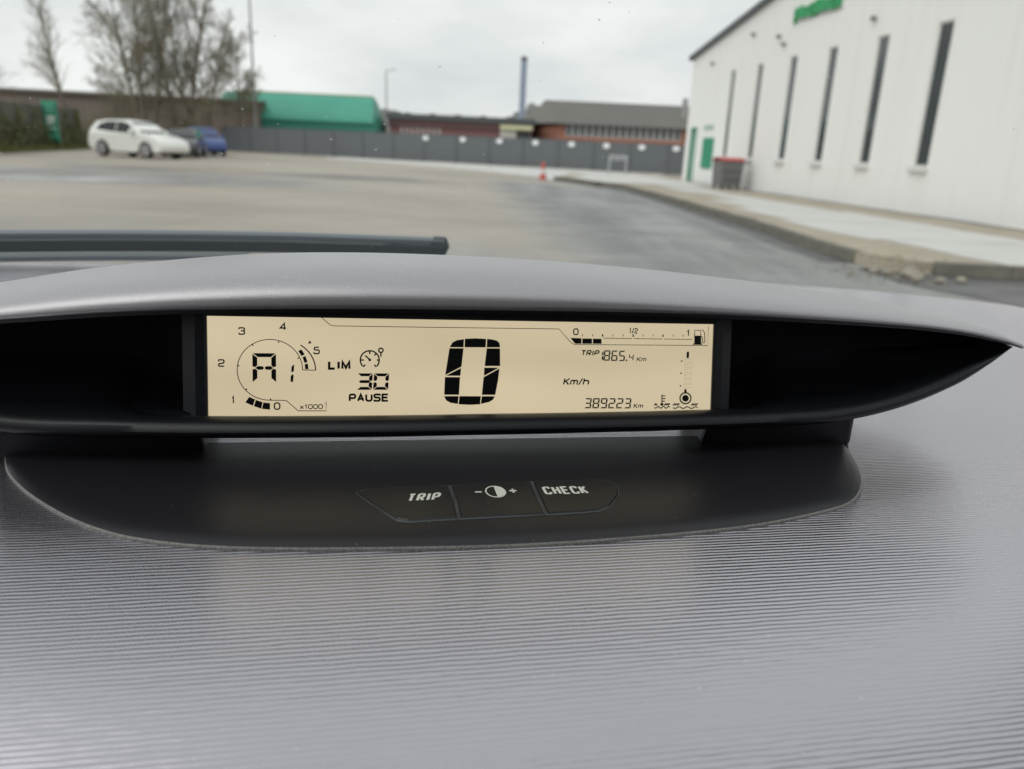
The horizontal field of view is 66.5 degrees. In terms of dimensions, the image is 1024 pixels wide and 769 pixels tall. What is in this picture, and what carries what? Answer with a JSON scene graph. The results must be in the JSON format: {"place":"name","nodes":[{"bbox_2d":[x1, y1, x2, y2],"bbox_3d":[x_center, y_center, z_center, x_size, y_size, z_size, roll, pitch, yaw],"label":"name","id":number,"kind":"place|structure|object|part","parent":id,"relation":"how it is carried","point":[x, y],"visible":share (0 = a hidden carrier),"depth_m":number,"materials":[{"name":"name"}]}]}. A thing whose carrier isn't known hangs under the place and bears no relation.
{"place":"outdoors","nodes":[
{"label":"outdoors","id":0,"kind":"place"},
{"bbox_2d":[220,90,385,132],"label":"green hall","id":1,"kind":"structure","parent":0,"point":[320,111],"depth_m":67.07,"materials":[{"name":"teal metal"}]},
{"bbox_2d":[0,0,760,117],"label":"sky","id":2,"kind":"structure","parent":0,"point":[347,47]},
{"bbox_2d":[386,112,534,137],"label":"maroon building","id":3,"kind":"structure","parent":0,"point":[421,124],"depth_m":69.21,"materials":[{"name":"red"}]},
{"bbox_2d":[0,143,1023,307],"bbox_3d":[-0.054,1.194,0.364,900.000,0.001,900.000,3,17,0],"label":"ground","id":4,"kind":"structure","parent":0,"point":[486,214],"depth_m":14.27,"materials":[{"name":"grey asphalt"}]},
{"bbox_2d":[0,65,23,94],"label":"bare tree","id":5,"kind":"object","parent":4,"relation":"on","point":[8,78],"visible":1,"depth_m":58.24,"materials":[{"name":"brown plant"}]},
{"bbox_2d":[0,99,82,146],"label":"boundary fence","id":6,"kind":"object","parent":4,"relation":"on","point":[9,107],"visible":0.37,"depth_m":39.68,"materials":[{"name":"grey"}]},
{"bbox_2d":[0,102,90,151],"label":"ivy","id":7,"kind":"object","parent":6,"relation":"attached to","point":[34,141],"visible":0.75,"depth_m":40.20,"materials":[{"name":"green plant"}]},
{"bbox_2d":[17,0,71,107],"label":"bare tree","id":8,"kind":"object","parent":4,"relation":"on","point":[51,63],"visible":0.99,"depth_m":55.89,"materials":[{"name":"brown plant"}]},
{"bbox_2d":[0,144,92,152],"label":"weeds","id":9,"kind":"object","parent":4,"relation":"on","point":[31,148],"visible":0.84,"depth_m":39.22,"materials":[{"name":"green plant"}]},
{"bbox_2d":[40,99,61,148],"bbox_3d":[-24.837,-14.008,42.069,0.763,2.600,0.105,-5,18,-23],"label":"banner","id":10,"kind":"object","parent":4,"relation":"on","point":[50,112],"visible":0.92,"depth_m":41.98,"materials":[{"name":"teal"}]},
{"bbox_2d":[0,176,180,181],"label":"puddle","id":11,"kind":"object","parent":4,"relation":"on","point":[95,179],"visible":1,"depth_m":19.47,"materials":[{"name":"grey liquid"}]},
{"bbox_2d":[11,99,219,143],"bbox_3d":[-35.013,-20.898,61.976,23.484,3.314,4.686,3,17,0],"label":"brushwood","id":12,"kind":"object","parent":4,"relation":"on","point":[87,128],"visible":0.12,"depth_m":61.41,"materials":[{"name":"brown plant"}]},
{"bbox_2d":[88,47,163,119],"bbox_3d":[-28.313,-21.387,57.620,4.904,7.371,3.575,3,17,0],"label":"bare tree","id":13,"kind":"object","parent":4,"relation":"on","point":[123,109],"visible":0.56,"depth_m":57.20,"materials":[{"name":"brown plant"}]},
{"bbox_2d":[0,87,265,135],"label":"long shed","id":14,"kind":"structure","parent":4,"relation":"on","point":[80,99],"depth_m":65.94,"materials":[{"name":"brown"}]},
{"bbox_2d":[88,119,189,158],"bbox_3d":[-17.451,-11.489,36.471,4.498,1.688,2.160,9,18,21],"label":"station wagon","id":15,"kind":"object","parent":4,"relation":"on","point":[106,137],"visible":1,"depth_m":35.84,"materials":[{"name":"white paint"}]},
{"bbox_3d":[-18.765,-11.949,36.087,1.214,0.474,0.198,9,18,21],"label":"side window","id":16,"kind":"part","parent":15,"relation":"part of","materials":[{"name":"black glass"}]},
{"bbox_3d":[-17.588,-11.745,35.628,1.244,0.494,0.206,9,18,21],"label":"side window","id":17,"kind":"part","parent":15,"relation":"part of","materials":[{"name":"black glass"}]},
{"bbox_2d":[71,0,225,132],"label":"bare tree","id":18,"kind":"object","parent":4,"relation":"on","point":[139,57],"visible":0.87,"depth_m":55.19,"materials":[{"name":"brown plant"}]},
{"bbox_2d":[78,0,258,127],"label":"bare tree","id":19,"kind":"object","parent":4,"relation":"on","point":[193,3],"visible":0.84,"depth_m":55.65,"materials":[{"name":"brown plant"}]},
{"bbox_2d":[162,128,206,157],"bbox_3d":[-17.193,-12.689,40.914,2.062,1.415,4.057,-2,17,-13],"label":"parked car","id":20,"kind":"object","parent":4,"relation":"on","point":[194,139],"visible":0.62,"depth_m":40.27,"materials":[{"name":"grey paint"}]},
{"bbox_2d":[136,0,246,127],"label":"bare tree","id":21,"kind":"object","parent":4,"relation":"on","point":[209,69],"visible":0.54,"depth_m":57.60,"materials":[{"name":"brown plant"}]},
{"bbox_2d":[187,127,226,155],"bbox_3d":[-17.928,-14.162,45.388,2.062,1.560,4.057,-8,20,-30],"label":"parked car","id":22,"kind":"object","parent":4,"relation":"on","point":[215,142],"visible":0.48,"depth_m":44.37,"materials":[{"name":"blue paint"}]},
{"bbox_2d":[196,23,264,125],"bbox_3d":[-21.796,-23.301,61.093,5.002,9.547,6.946,3,17,0],"label":"bare tree","id":23,"kind":"object","parent":4,"relation":"on","point":[245,93],"visible":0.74,"depth_m":61.29,"materials":[{"name":"brown plant"}]},
{"bbox_2d":[227,85,266,112],"bbox_3d":[-22.077,-23.682,64.830,3.490,2.098,1.210,3,17,0],"label":"bare bush","id":24,"kind":"object","parent":4,"relation":"on","point":[252,111],"visible":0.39,"depth_m":64.78,"materials":[{"name":"brown plant"}]},
{"bbox_2d":[248,0,256,127],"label":"lamp mast","id":25,"kind":"object","parent":4,"relation":"on","point":[252,65],"visible":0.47,"depth_m":61.44,"materials":[{"name":"grey metal"}]},
{"bbox_2d":[386,69,395,131],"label":"lamp mast","id":26,"kind":"object","parent":4,"relation":"on","point":[386,96],"visible":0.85,"depth_m":97.79,"materials":[{"name":"grey metal"}]},
{"bbox_2d":[221,125,684,174],"bbox_3d":[-1.588,-15.724,52.488,43.200,1.825,0.120,8,18,18],"label":"perimeter fence","id":27,"kind":"object","parent":4,"relation":"on","point":[590,155],"visible":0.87,"depth_m":53.09,"materials":[{"name":"grey metal"}]},
{"bbox_2d":[638,145,645,149],"bbox_3d":[8.166,-14.901,49.036,0.450,0.333,0.024,8,18,18],"label":"parking plate","id":28,"kind":"object","parent":27,"relation":"attached to","point":[641,147],"visible":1,"depth_m":49.03,"materials":[{"name":"white"}]},
{"bbox_2d":[673,146,679,151],"bbox_3d":[10.181,-14.609,48.378,0.450,0.333,0.024,8,18,18],"label":"parking plate","id":29,"kind":"object","parent":27,"relation":"attached to","point":[676,148],"visible":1,"depth_m":48.37,"materials":[{"name":"white"}]},
{"bbox_2d":[380,103,538,131],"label":"distant trees","id":30,"kind":"object","parent":4,"relation":"on","point":[531,108],"visible":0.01,"depth_m":166.16,"materials":[{"name":"grey plant"}]},
{"bbox_2d":[325,157,663,179],"bbox_3d":[-4.496,-12.306,43.963,23.887,0.001,18.603,9,18,20],"label":"concrete strip","id":31,"kind":"object","parent":4,"relation":"on","point":[551,173],"visible":0.74,"depth_m":46.62,"materials":[{"name":"grey concrete"}]},
{"bbox_2d":[518,56,527,118],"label":"factory chimney","id":32,"kind":"object","parent":4,"relation":"on","point":[522,94],"visible":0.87,"depth_m":85.92,"materials":[{"name":"blue"}]},
{"bbox_2d":[538,161,546,178],"bbox_3d":[1.296,-8.921,32.496,0.360,0.715,0.360,3,17,0],"label":"traffic cone","id":33,"kind":"object","parent":4,"relation":"on","point":[543,174],"visible":1,"depth_m":32.43,"materials":[{"name":"red"}]},
{"bbox_2d":[552,180,846,261],"bbox_3d":[3.612,-5.021,21.265,1.843,0.001,23.381,0,17,-7],"label":"gutter","id":34,"kind":"object","parent":4,"relation":"on","point":[778,241],"visible":1,"depth_m":13.60,"materials":[{"name":"concrete"}]},
{"bbox_2d":[554,176,1023,279],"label":"kerb","id":35,"kind":"structure","parent":4,"relation":"on","point":[962,269],"depth_m":11.54,"materials":[{"name":"concrete"}]},
{"bbox_2d":[810,250,953,286],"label":"dry grass","id":36,"kind":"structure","parent":4,"relation":"on","point":[884,271],"depth_m":9.03,"materials":[{"name":"brown plant"}]},
{"bbox_2d":[860,268,1023,306],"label":"dark patch","id":37,"kind":"object","parent":4,"relation":"on","point":[1009,292],"visible":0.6,"depth_m":8.43,"materials":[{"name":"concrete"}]},
{"bbox_2d":[860,264,966,283],"bbox_3d":[4.654,-1.300,9.112,0.670,0.116,1.108,-5,18,-23],"label":"rubble heap","id":38,"kind":"object","parent":37,"relation":"on","point":[914,273],"visible":0.91,"depth_m":9.05,"materials":[{"name":"grey stone"}]},
{"bbox_2d":[500,125,531,138],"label":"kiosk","id":39,"kind":"object","parent":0,"point":[508,130],"visible":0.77,"depth_m":65.75,"materials":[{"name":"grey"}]},
{"bbox_2d":[528,98,688,145],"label":"brick building","id":40,"kind":"structure","parent":0,"point":[610,122],"depth_m":71.97,"materials":[{"name":"grey"}]},
{"bbox_2d":[565,125,572,135],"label":"window","id":41,"kind":"structure","parent":40,"relation":"in","point":[568,132],"depth_m":71.38,"materials":[{"name":"white glass"}]},
{"bbox_2d":[572,125,579,135],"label":"window","id":42,"kind":"structure","parent":40,"relation":"in","point":[575,131],"depth_m":71.36,"materials":[{"name":"white glass"}]},
{"bbox_2d":[579,125,585,136],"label":"window","id":43,"kind":"structure","parent":40,"relation":"in","point":[582,128],"depth_m":71.36,"materials":[{"name":"white glass"}]},
{"bbox_2d":[586,126,592,136],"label":"window","id":44,"kind":"structure","parent":40,"relation":"in","point":[589,129],"depth_m":71.36,"materials":[{"name":"white glass"}]},
{"bbox_2d":[592,126,599,136],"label":"window","id":45,"kind":"structure","parent":40,"relation":"in","point":[596,129],"depth_m":71.38,"materials":[{"name":"white glass"}]},
{"bbox_2d":[599,126,606,137],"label":"window","id":46,"kind":"structure","parent":40,"relation":"in","point":[602,133],"depth_m":71.36,"materials":[{"name":"white glass"}]},
{"bbox_2d":[606,127,612,137],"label":"window","id":47,"kind":"structure","parent":40,"relation":"in","point":[609,131],"depth_m":71.36,"materials":[{"name":"white glass"}]},
{"bbox_2d":[613,127,619,137],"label":"window","id":48,"kind":"structure","parent":40,"relation":"in","point":[616,130],"depth_m":71.35,"materials":[{"name":"white glass"}]},
{"bbox_2d":[619,127,626,138],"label":"window","id":49,"kind":"structure","parent":40,"relation":"in","point":[623,130],"depth_m":71.36,"materials":[{"name":"white glass"}]},
{"bbox_2d":[626,127,633,138],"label":"window","id":50,"kind":"structure","parent":40,"relation":"in","point":[629,135],"depth_m":71.38,"materials":[{"name":"white glass"}]},
{"bbox_2d":[633,128,640,138],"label":"window","id":51,"kind":"structure","parent":40,"relation":"in","point":[636,134],"depth_m":71.36,"materials":[{"name":"white glass"}]},
{"bbox_2d":[640,128,646,139],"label":"window","id":52,"kind":"structure","parent":40,"relation":"in","point":[643,132],"depth_m":71.36,"materials":[{"name":"white glass"}]},
{"bbox_2d":[646,128,653,139],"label":"window","id":53,"kind":"structure","parent":40,"relation":"in","point":[650,132],"depth_m":71.36,"materials":[{"name":"white glass"}]},
{"bbox_2d":[653,129,660,139],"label":"window","id":54,"kind":"structure","parent":40,"relation":"in","point":[657,132],"depth_m":71.38,"materials":[{"name":"white glass"}]},
{"bbox_2d":[660,129,667,139],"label":"window","id":55,"kind":"structure","parent":40,"relation":"in","point":[663,136],"depth_m":71.36,"materials":[{"name":"white glass"}]},
{"bbox_2d":[667,129,673,140],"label":"window","id":56,"kind":"structure","parent":40,"relation":"in","point":[670,134],"depth_m":71.36,"materials":[{"name":"white glass"}]},
{"bbox_2d":[674,130,680,140],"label":"window","id":57,"kind":"structure","parent":40,"relation":"in","point":[677,133],"depth_m":71.36,"materials":[{"name":"white glass"}]},
{"bbox_2d":[558,172,1023,274],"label":"pavement","id":58,"kind":"structure","parent":0,"point":[925,257],"depth_m":14.42,"materials":[{"name":"grey concrete"}]},
{"bbox_2d":[569,172,670,179],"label":"concrete slab","id":59,"kind":"structure","parent":58,"relation":"on","point":[614,175],"depth_m":36.68,"materials":[{"name":"grey concrete"}]},
{"bbox_2d":[608,155,627,174],"bbox_3d":[5.250,-10.892,38.741,0.960,0.900,0.400,3,17,0],"label":"metal stand","id":60,"kind":"object","parent":59,"relation":"on","point":[610,156],"visible":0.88,"depth_m":38.64,"materials":[{"name":"silver metal"}]},
{"bbox_2d":[571,176,718,186],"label":"concrete slab","id":61,"kind":"structure","parent":58,"relation":"on","point":[638,181],"depth_m":31.17,"materials":[{"name":"grey concrete"}]},
{"bbox_2d":[661,185,709,188],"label":"concrete slab","id":62,"kind":"structure","parent":58,"relation":"on","point":[683,186],"depth_m":27.83,"materials":[{"name":"grey concrete"}]},
{"bbox_2d":[663,187,731,193],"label":"concrete slab","id":63,"kind":"structure","parent":58,"relation":"on","point":[696,190],"depth_m":25.19,"materials":[{"name":"grey concrete"}]},
{"bbox_2d":[712,157,745,189],"bbox_3d":[7.565,-7.427,27.428,0.877,1.074,1.008,0,17,-7],"label":"waste container","id":64,"kind":"object","parent":58,"relation":"on","point":[727,172],"visible":0.99,"depth_m":27.04,"materials":[{"name":"grey"}]},
{"bbox_2d":[700,193,778,201],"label":"concrete slab","id":65,"kind":"structure","parent":58,"relation":"on","point":[739,197],"depth_m":21.99,"materials":[{"name":"grey concrete"}]},
{"bbox_2d":[708,199,834,210],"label":"concrete slab","id":66,"kind":"structure","parent":58,"relation":"on","point":[769,205],"depth_m":19.09,"materials":[{"name":"grey concrete"}]},
{"bbox_2d":[731,207,928,224],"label":"concrete slab","id":67,"kind":"structure","parent":58,"relation":"on","point":[834,216],"depth_m":16.18,"materials":[{"name":"grey concrete"}]},
{"bbox_2d":[685,181,1023,230],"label":"drain strip","id":68,"kind":"object","parent":58,"relation":"on","point":[880,209],"visible":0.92,"depth_m":19.05,"materials":[{"name":"grey concrete"}]},
{"bbox_2d":[780,220,1023,243],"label":"concrete slab","id":69,"kind":"structure","parent":58,"relation":"on","point":[909,232],"depth_m":13.18,"materials":[{"name":"grey concrete"}]},
{"bbox_2d":[886,240,1023,265],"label":"concrete slab","id":70,"kind":"structure","parent":58,"relation":"on","point":[1009,254],"depth_m":10.90,"materials":[{"name":"grey concrete"}]},
{"bbox_2d":[682,0,1023,229],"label":"white building","id":71,"kind":"structure","parent":0,"point":[801,99],"depth_m":20.04,"materials":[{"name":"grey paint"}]},
{"bbox_2d":[686,127,697,181],"bbox_3d":[7.760,-9.835,33.402,0.185,2.205,0.675,0,17,-7],"label":"door","id":72,"kind":"structure","parent":71,"relation":"in","point":[693,132],"depth_m":33.54,"materials":[{"name":"green"}]},
{"bbox_2d":[722,70,735,156],"bbox_3d":[8.200,-10.160,29.496,0.240,3.240,0.580,0,17,-7],"label":"window","id":73,"kind":"structure","parent":71,"relation":"in","point":[733,71],"depth_m":29.55,"materials":[{"name":"black glass"}]},
{"bbox_2d":[743,63,763,161],"bbox_3d":[8.472,-9.444,27.190,0.240,3.240,0.600,0,17,-7],"label":"window","id":74,"kind":"structure","parent":71,"relation":"in","point":[760,69],"depth_m":27.27,"materials":[{"name":"black glass"}]},
{"bbox_2d":[773,55,797,163],"bbox_3d":[8.755,-8.702,24.798,0.240,3.240,0.640,0,17,-7],"label":"window","id":75,"kind":"structure","parent":71,"relation":"in","point":[780,160],"depth_m":24.88,"materials":[{"name":"black glass"}]},
{"bbox_2d":[793,0,843,23],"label":"sign lettering","id":76,"kind":"object","parent":71,"relation":"attached to","point":[816,7],"visible":1,"depth_m":22.90,"materials":[{"name":"green"}]},
{"bbox_2d":[808,46,838,165],"bbox_3d":[9.029,-7.981,22.473,0.240,3.240,0.640,0,17,-7],"label":"window","id":77,"kind":"structure","parent":71,"relation":"in","point":[833,50],"depth_m":22.55,"materials":[{"name":"black glass"}]},
{"bbox_2d":[852,34,889,168],"bbox_3d":[9.310,-7.242,20.091,0.240,3.240,0.650,0,17,-7],"label":"window","id":78,"kind":"structure","parent":71,"relation":"in","point":[883,43],"depth_m":20.16,"materials":[{"name":"black glass"}]},
{"bbox_2d":[906,19,954,171],"bbox_3d":[9.586,-6.517,17.756,0.240,3.240,0.680,0,17,-7],"label":"window","id":79,"kind":"structure","parent":71,"relation":"in","point":[945,32],"depth_m":17.81,"materials":[{"name":"black glass"}]},
{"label":"car cabin","id":80,"kind":"structure","parent":0,"visible":0},
{"bbox_2d":[0,2,1013,240],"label":"windscreen","id":81,"kind":"object","parent":80,"relation":"attached to","point":[374,149],"visible":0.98,"depth_m":0.84,"materials":[{"name":"clear glass"}]},
{"bbox_2d":[0,229,448,261],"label":"windscreen wiper","id":82,"kind":"object","parent":81,"relation":"attached to","point":[174,244],"visible":0.91,"depth_m":1.07,"materials":[{"name":"grey rubber"}]},
{"bbox_2d":[0,263,1023,768],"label":"dashboard","id":83,"kind":"object","parent":80,"relation":"attached to","point":[878,623],"visible":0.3,"depth_m":0.35,"materials":[{"name":"plastic"}]},
{"bbox_2d":[4,436,861,551],"bbox_3d":[-0.018,0.063,0.478,0.581,0.011,0.147,0,17,-12],"label":"button panel","id":84,"kind":"object","parent":83,"relation":"attached to","point":[391,495],"visible":1,"depth_m":0.46,"materials":[{"name":"plastic"}]},
{"bbox_2d":[0,252,1023,458],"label":"instrument display","id":85,"kind":"object","parent":83,"relation":"on","point":[185,354],"visible":1,"depth_m":0.51,"materials":[{"name":"plastic"}]}
]}

